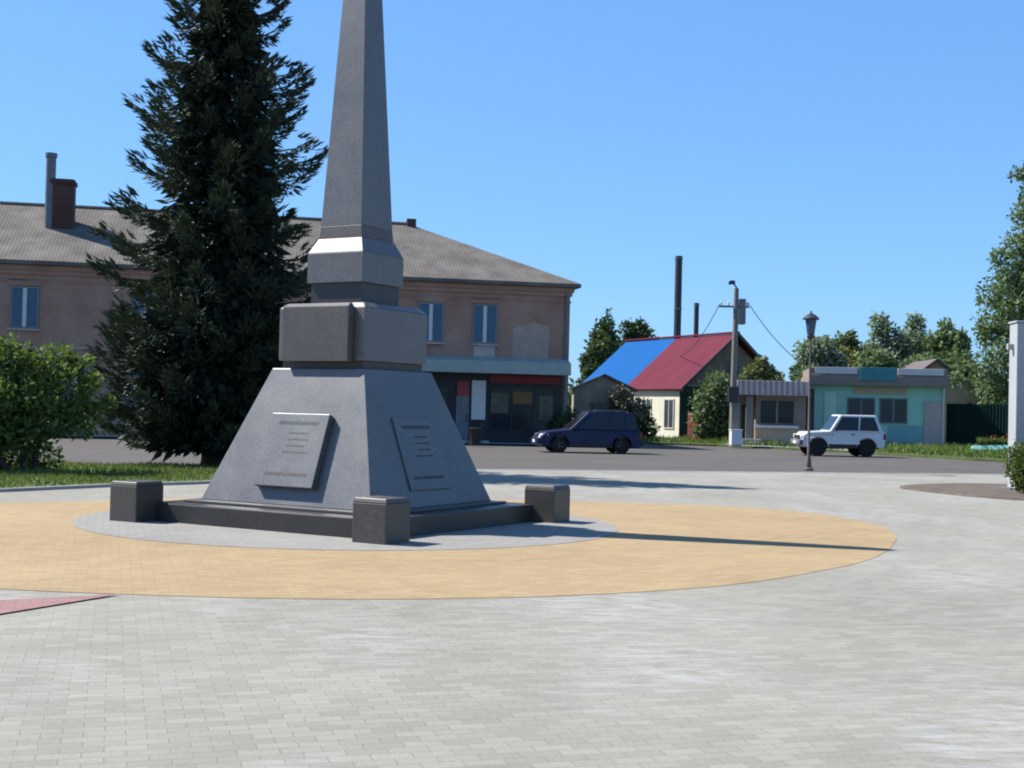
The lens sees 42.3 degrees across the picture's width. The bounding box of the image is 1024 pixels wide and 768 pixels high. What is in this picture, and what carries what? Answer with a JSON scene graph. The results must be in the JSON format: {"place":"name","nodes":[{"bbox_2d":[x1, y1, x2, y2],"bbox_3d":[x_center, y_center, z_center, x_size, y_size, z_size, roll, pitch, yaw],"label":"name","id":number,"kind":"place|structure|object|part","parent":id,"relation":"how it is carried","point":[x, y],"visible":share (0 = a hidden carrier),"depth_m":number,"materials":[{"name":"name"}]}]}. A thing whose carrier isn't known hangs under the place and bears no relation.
{"place":"outdoors","nodes":[
{"label":"outdoors","id":0,"kind":"place"},
{"bbox_2d":[0,459,219,487],"bbox_3d":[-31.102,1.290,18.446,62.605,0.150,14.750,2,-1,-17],"label":"lawn","id":1,"kind":"structure","parent":0,"point":[28,483],"depth_m":26.52,"materials":[{"name":"green plant"}]},
{"bbox_2d":[0,441,65,468],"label":"shrub","id":2,"kind":"object","parent":1,"relation":"on","point":[41,461],"visible":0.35,"depth_m":29.54,"materials":[{"name":"green plant"}]},
{"bbox_2d":[0,332,118,470],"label":"lilac tree","id":3,"kind":"object","parent":1,"relation":"on","point":[25,404],"visible":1,"depth_m":28.03,"materials":[{"name":"green plant"}]},
{"bbox_2d":[0,480,210,491],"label":"lawn kerb","id":4,"kind":"structure","parent":1,"relation":"on","point":[85,486],"depth_m":24.20,"materials":[{"name":"concrete"}]},
{"bbox_2d":[83,0,328,464],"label":"spruce tree","id":5,"kind":"object","parent":1,"relation":"on","point":[209,363],"visible":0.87,"depth_m":32.37,"materials":[{"name":"green plant"}]},
{"bbox_2d":[66,435,534,443],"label":"pavement","id":6,"kind":"structure","parent":0,"point":[139,436],"depth_m":64.00,"materials":[{"name":"concrete"}]},
{"bbox_2d":[0,152,580,443],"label":"brick building","id":7,"kind":"structure","parent":6,"relation":"on","point":[497,366],"depth_m":65.78,"materials":[{"name":"brick"}]},
{"bbox_2d":[7,286,39,330],"bbox_3d":[-22.749,-3.532,61.663,1.440,2.040,0.160,2,-1,-12],"label":"window","id":8,"kind":"structure","parent":7,"relation":"in","point":[24,309],"depth_m":61.68,"materials":[{"name":"blue glass"}]},
{"bbox_2d":[62,370,88,410],"bbox_3d":[-20.527,0.304,62.071,1.440,1.990,0.160,2,-1,-12],"label":"window","id":9,"kind":"structure","parent":7,"relation":"in","point":[63,370],"depth_m":62.08,"materials":[{"name":"blue glass"}]},
{"bbox_2d":[123,371,143,406],"bbox_3d":[-17.846,0.333,62.673,1.240,1.900,0.066,2,-1,-12],"label":"window","id":10,"kind":"structure","parent":7,"relation":"in","point":[131,371],"depth_m":62.63,"materials":[{"name":"blue glass"}]},
{"bbox_2d":[129,293,152,333],"bbox_3d":[-17.399,-3.386,62.770,1.440,2.040,0.160,2,-1,-12],"label":"window","id":11,"kind":"structure","parent":7,"relation":"in","point":[139,311],"depth_m":62.76,"materials":[{"name":"blue glass"}]},
{"bbox_2d":[418,302,444,343],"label":"window","id":12,"kind":"structure","parent":7,"relation":"in","point":[434,311],"depth_m":65.61,"materials":[{"name":"blue glass"}]},
{"bbox_2d":[437,385,449,409],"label":"window","id":13,"kind":"structure","parent":7,"relation":"in","point":[444,390],"depth_m":65.58,"materials":[{"name":"black glass"}]},
{"bbox_2d":[456,395,468,439],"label":"door","id":14,"kind":"structure","parent":7,"relation":"in","point":[462,402],"depth_m":65.73,"materials":[{"name":"grey metal"}]},
{"bbox_2d":[470,304,498,345],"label":"window","id":15,"kind":"structure","parent":7,"relation":"in","point":[484,324],"depth_m":66.11,"materials":[{"name":"blue glass"}]},
{"bbox_2d":[489,386,554,431],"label":"window","id":16,"kind":"structure","parent":7,"relation":"in","point":[512,408],"depth_m":66.36,"materials":[{"name":"black glass"}]},
{"bbox_2d":[467,423,481,444],"bbox_3d":[-1.698,2.304,60.539,0.577,1.000,0.577,2,-1,-39],"label":"litter bin","id":17,"kind":"object","parent":6,"relation":"on","point":[474,434],"visible":1,"depth_m":60.35,"materials":[{"name":"black plastic"}]},
{"bbox_2d":[550,406,580,436],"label":"leafy shrub","id":18,"kind":"object","parent":6,"relation":"on","point":[566,419],"visible":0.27,"depth_m":66.02,"materials":[{"name":"green plant"}]},
{"bbox_2d":[0,498,895,598],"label":"yellow paving","id":19,"kind":"structure","parent":0,"point":[46,546],"depth_m":14.20,"materials":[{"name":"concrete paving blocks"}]},
{"bbox_2d":[71,511,617,549],"bbox_3d":[-2.266,1.939,18.696,7.520,0.001,7.520,1,-1,0],"label":"paving disc","id":20,"kind":"object","parent":19,"relation":"on","point":[576,528],"visible":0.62,"depth_m":16.57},
{"bbox_2d":[109,0,569,544],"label":"obelisk monument","id":21,"kind":"object","parent":20,"relation":"on","point":[347,428],"visible":1,"depth_m":18.14,"materials":[{"name":"stone"}]},
{"bbox_2d":[6,436,1006,473],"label":"road","id":22,"kind":"structure","parent":0,"point":[644,457],"depth_m":48.93,"materials":[{"name":"grey asphalt"}]},
{"bbox_2d":[531,410,642,453],"bbox_3d":[3.155,1.997,55.905,4.540,1.807,2.110,2,-1,-9],"label":"parked car","id":23,"kind":"object","parent":22,"relation":"on","point":[620,433],"visible":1,"depth_m":55.17,"materials":[{"name":"blue paint"}]},
{"bbox_3d":[3.364,2.210,55.050,1.162,0.500,0.065,2,-1,-9],"label":"door","id":24,"kind":"part","parent":23,"relation":"part of","materials":[{"name":"blue paint"}]},
{"bbox_3d":[3.465,1.578,55.183,1.298,0.612,0.149,2,-1,-9],"label":"side window","id":25,"kind":"part","parent":23,"relation":"part of","materials":[{"name":"black glass"}]},
{"bbox_3d":[4.378,1.602,55.328,0.776,0.612,0.149,2,-1,-9],"label":"side window","id":26,"kind":"part","parent":23,"relation":"part of","materials":[{"name":"black glass"}]},
{"bbox_3d":[4.985,1.618,55.424,0.482,0.612,0.149,2,-1,-9],"label":"side window","id":27,"kind":"part","parent":23,"relation":"part of","materials":[{"name":"black glass"}]},
{"bbox_2d":[790,415,886,456],"bbox_3d":[14.667,2.308,59.444,3.990,1.860,1.996,1,-1,-3],"label":"off road car","id":28,"kind":"object","parent":22,"relation":"on","point":[861,435],"visible":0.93,"depth_m":58.70,"materials":[{"name":"white paint"}]},
{"bbox_3d":[14.761,2.405,58.631,1.010,0.520,0.062,1,-1,-3],"label":"door","id":29,"kind":"part","parent":28,"relation":"part of","materials":[{"name":"white paint"}]},
{"bbox_3d":[14.859,1.767,58.747,1.137,0.602,0.141,1,-1,-3],"label":"side window","id":30,"kind":"part","parent":28,"relation":"part of","materials":[{"name":"black glass"}]},
{"bbox_3d":[15.217,2.416,58.655,0.404,0.520,0.062,1,-1,-3],"label":"door","id":31,"kind":"part","parent":28,"relation":"part of","materials":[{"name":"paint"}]},
{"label":"side window","id":32,"kind":"part","parent":28,"relation":"part of","materials":[{"name":"black glass"}]},
{"bbox_2d":[0,470,1023,767],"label":"plaza","id":33,"kind":"structure","parent":0,"point":[906,650],"depth_m":8.51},
{"bbox_2d":[0,594,116,613],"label":"pink path border","id":34,"kind":"object","parent":33,"relation":"on","point":[12,605],"visible":1,"depth_m":10.60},
{"bbox_2d":[803,311,818,470],"bbox_3d":[8.960,0.198,39.814,0.500,4.815,0.487,1,-1,0],"label":"park lantern","id":35,"kind":"object","parent":33,"relation":"on","point":[810,318],"visible":1,"depth_m":39.76,"materials":[{"name":"metal"}]},
{"bbox_2d":[899,483,1023,500],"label":"soil bed","id":36,"kind":"object","parent":33,"relation":"on","point":[988,490],"visible":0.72,"depth_m":30.25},
{"bbox_2d":[998,320,1023,488],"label":"steel pillar","id":37,"kind":"structure","parent":36,"relation":"on","point":[1015,346],"depth_m":31.27,"materials":[{"name":"white metal"}]},
{"bbox_2d":[1002,439,1023,492],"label":"clipped bush","id":38,"kind":"object","parent":36,"relation":"on","point":[1015,466],"visible":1,"depth_m":29.38,"materials":[{"name":"green plant"}]},
{"bbox_2d":[0,0,1023,402],"label":"sky","id":39,"kind":"structure","parent":0,"point":[842,162],"materials":[{"name":"blue"}]},
{"bbox_2d":[641,434,1007,462],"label":"verge","id":40,"kind":"structure","parent":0,"point":[938,456],"depth_m":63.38,"materials":[{"name":"green plant"}]},
{"bbox_2d":[571,340,604,394],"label":"leafy tree","id":41,"kind":"object","parent":40,"relation":"on","point":[591,360],"visible":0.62,"depth_m":103.36,"materials":[{"name":"green plant"}]},
{"bbox_2d":[583,308,622,361],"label":"leafy tree","id":42,"kind":"object","parent":40,"relation":"on","point":[606,335],"visible":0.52,"depth_m":105.79,"materials":[{"name":"green plant"}]},
{"bbox_2d":[568,374,638,418],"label":"grey shed","id":43,"kind":"structure","parent":40,"relation":"on","point":[593,394],"depth_m":77.20,"materials":[{"name":"wood"}]},
{"bbox_2d":[589,402,602,411],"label":"window","id":44,"kind":"structure","parent":43,"relation":"in","point":[592,405],"depth_m":77.16,"materials":[{"name":"grey glass"}]},
{"bbox_2d":[603,383,649,427],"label":"dry shrub","id":45,"kind":"object","parent":40,"relation":"on","point":[628,405],"visible":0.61,"depth_m":76.25,"materials":[{"name":"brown plant"}]},
{"bbox_2d":[616,316,658,346],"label":"leafy tree","id":46,"kind":"object","parent":40,"relation":"on","point":[637,329],"visible":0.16,"depth_m":108.00,"materials":[{"name":"green plant"}]},
{"bbox_2d":[634,396,661,437],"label":"leafy shrub","id":47,"kind":"object","parent":40,"relation":"on","point":[645,430],"visible":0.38,"depth_m":77.72,"materials":[{"name":"green plant"}]},
{"bbox_2d":[674,256,682,335],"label":"smokestack","id":48,"kind":"object","parent":40,"relation":"on","point":[678,296],"visible":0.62,"depth_m":103.92,"materials":[{"name":"metal"}]},
{"bbox_2d":[583,331,780,437],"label":"cream house","id":49,"kind":"structure","parent":40,"relation":"on","point":[663,374],"depth_m":83.29,"materials":[{"name":"paint"}]},
{"bbox_2d":[642,399,651,426],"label":"window","id":50,"kind":"structure","parent":49,"relation":"in","point":[647,401],"depth_m":83.95,"materials":[{"name":"white glass"}]},
{"bbox_2d":[663,399,674,428],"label":"window","id":51,"kind":"structure","parent":49,"relation":"in","point":[668,420],"depth_m":81.72,"materials":[{"name":"grey glass"}]},
{"bbox_2d":[724,359,739,377],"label":"window","id":52,"kind":"structure","parent":49,"relation":"in","point":[727,368],"depth_m":82.18,"materials":[{"name":"grey glass"}]},
{"bbox_2d":[687,411,701,438],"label":"wooden gate","id":53,"kind":"structure","parent":40,"relation":"on","point":[689,430],"depth_m":77.12,"materials":[{"name":"red paint"}]},
{"bbox_2d":[694,303,698,336],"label":"smokestack","id":54,"kind":"object","parent":40,"relation":"on","point":[696,318],"visible":0.31,"depth_m":107.95,"materials":[{"name":"metal"}]},
{"bbox_2d":[686,369,730,439],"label":"leafy shrub","id":55,"kind":"object","parent":40,"relation":"on","point":[714,395],"visible":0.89,"depth_m":76.15,"materials":[{"name":"green plant"}]},
{"bbox_2d":[719,280,748,445],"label":"street lamp pole","id":56,"kind":"object","parent":40,"relation":"on","point":[739,306],"visible":0.98,"depth_m":69.92,"materials":[{"name":"concrete"}]},
{"bbox_2d":[681,303,719,355],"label":"overhead cable","id":57,"kind":"object","parent":56,"relation":"attached to","point":[704,330],"visible":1,"depth_m":75.31,"materials":[{"name":"metal"}]},
{"bbox_2d":[749,304,814,371],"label":"overhead cable","id":58,"kind":"object","parent":56,"relation":"attached to","point":[777,341],"visible":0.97,"depth_m":72.74,"materials":[{"name":"metal"}]},
{"bbox_2d":[729,429,742,445],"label":"utility box","id":59,"kind":"object","parent":40,"relation":"on","point":[735,437],"visible":1,"depth_m":68.92,"materials":[{"name":"white paint"}]},
{"bbox_2d":[738,354,784,380],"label":"leafy shrub","id":60,"kind":"object","parent":40,"relation":"on","point":[758,370],"visible":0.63,"depth_m":77.04,"materials":[{"name":"green plant"}]},
{"bbox_2d":[727,444,846,449],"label":"footpath","id":61,"kind":"structure","parent":40,"relation":"on","point":[781,446],"depth_m":69.93,"materials":[{"name":"concrete"}]},
{"bbox_2d":[737,380,814,445],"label":"kiosk","id":62,"kind":"object","parent":61,"relation":"on","point":[775,411],"visible":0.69,"depth_m":72.78,"materials":[{"name":"grey metal"}]},
{"bbox_2d":[741,405,748,438],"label":"door","id":63,"kind":"structure","parent":62,"relation":"in","point":[743,407],"depth_m":73.81,"materials":[{"name":"brown metal"}]},
{"bbox_2d":[759,399,794,424],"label":"window","id":64,"kind":"structure","parent":62,"relation":"in","point":[771,411],"depth_m":72.81,"materials":[{"name":"grey glass"}]},
{"bbox_2d":[788,362,808,380],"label":"leafy tree","id":65,"kind":"object","parent":40,"relation":"on","point":[797,370],"visible":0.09,"depth_m":91.76,"materials":[{"name":"green plant"}]},
{"bbox_2d":[792,334,849,366],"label":"leafy tree","id":66,"kind":"object","parent":40,"relation":"on","point":[824,353],"visible":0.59,"depth_m":99.21,"materials":[{"name":"green plant"}]},
{"bbox_2d":[831,329,874,367],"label":"leafy tree","id":67,"kind":"object","parent":40,"relation":"on","point":[848,342],"visible":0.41,"depth_m":103.53,"materials":[{"name":"green plant"}]},
{"bbox_2d":[801,367,949,444],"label":"turquoise shop","id":68,"kind":"structure","parent":40,"relation":"on","point":[904,405],"depth_m":76.66,"materials":[{"name":"teal paint"}]},
{"bbox_2d":[824,391,835,424],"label":"door","id":69,"kind":"structure","parent":68,"relation":"in","point":[829,396],"depth_m":77.28,"materials":[{"name":"teal metal"}]},
{"bbox_2d":[847,397,874,414],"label":"window","id":70,"kind":"structure","parent":68,"relation":"in","point":[855,406],"depth_m":77.01,"materials":[{"name":"grey glass"}]},
{"bbox_2d":[879,398,907,423],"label":"window","id":71,"kind":"structure","parent":68,"relation":"in","point":[891,410],"depth_m":76.71,"materials":[{"name":"grey glass"}]},
{"bbox_2d":[857,343,898,368],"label":"leafy tree","id":72,"kind":"object","parent":40,"relation":"on","point":[868,357],"visible":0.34,"depth_m":94.92,"materials":[{"name":"green plant"}]},
{"bbox_2d":[859,310,920,367],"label":"leafy tree","id":73,"kind":"object","parent":40,"relation":"on","point":[900,344],"visible":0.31,"depth_m":101.43,"materials":[{"name":"green plant"}]},
{"bbox_2d":[901,310,928,352],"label":"leafy tree","id":74,"kind":"object","parent":40,"relation":"on","point":[916,321],"visible":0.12,"depth_m":103.83,"materials":[{"name":"green plant"}]},
{"bbox_2d":[898,349,949,367],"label":"leafy tree","id":75,"kind":"object","parent":40,"relation":"on","point":[922,357],"visible":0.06,"depth_m":95.65,"materials":[{"name":"green plant"}]},
{"bbox_2d":[916,315,955,363],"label":"leafy tree","id":76,"kind":"object","parent":40,"relation":"on","point":[940,340],"visible":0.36,"depth_m":100.00,"materials":[{"name":"green plant"}]},
{"bbox_2d":[901,358,992,443],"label":"brick house","id":77,"kind":"structure","parent":40,"relation":"on","point":[957,395],"depth_m":87.92,"materials":[{"name":"brick"}]},
{"bbox_2d":[946,326,975,366],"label":"leafy tree","id":78,"kind":"object","parent":40,"relation":"on","point":[961,354],"visible":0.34,"depth_m":97.84,"materials":[{"name":"green plant"}]},
{"bbox_2d":[949,360,999,398],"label":"leafy tree","id":79,"kind":"object","parent":40,"relation":"on","point":[964,369],"visible":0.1,"depth_m":91.60,"materials":[{"name":"green plant"}]},
{"bbox_2d":[946,404,1008,445],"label":"metal fence","id":80,"kind":"object","parent":40,"relation":"on","point":[967,423],"visible":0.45,"depth_m":76.04,"materials":[{"name":"metal"}]},
{"bbox_2d":[948,160,1023,404],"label":"leafy tree","id":81,"kind":"object","parent":40,"relation":"on","point":[995,386],"visible":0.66,"depth_m":83.58,"materials":[{"name":"green plant"}]},
{"bbox_2d":[971,444,1007,450],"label":"planter","id":82,"kind":"object","parent":40,"relation":"on","point":[998,446],"visible":0.27,"depth_m":66.28,"materials":[{"name":"paint"}]},
{"bbox_2d":[976,436,1007,443],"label":"flowering plants","id":83,"kind":"object","parent":82,"relation":"on","point":[991,440],"visible":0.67,"depth_m":66.42,"materials":[{"name":"green plant"}]},
{"label":"ground","id":84,"kind":"structure","parent":0,"visible":0},
{"bbox_2d":[476,469,1005,474],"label":"kerb","id":85,"kind":"structure","parent":84,"relation":"on","point":[731,471],"depth_m":37.43,"materials":[{"name":"concrete"}]},
{"bbox_2d":[568,378,1007,411],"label":"distant wood","id":86,"kind":"object","parent":84,"relation":"on","point":[569,394],"depth_m":346.30,"materials":[{"name":"green plant"}]}
]}

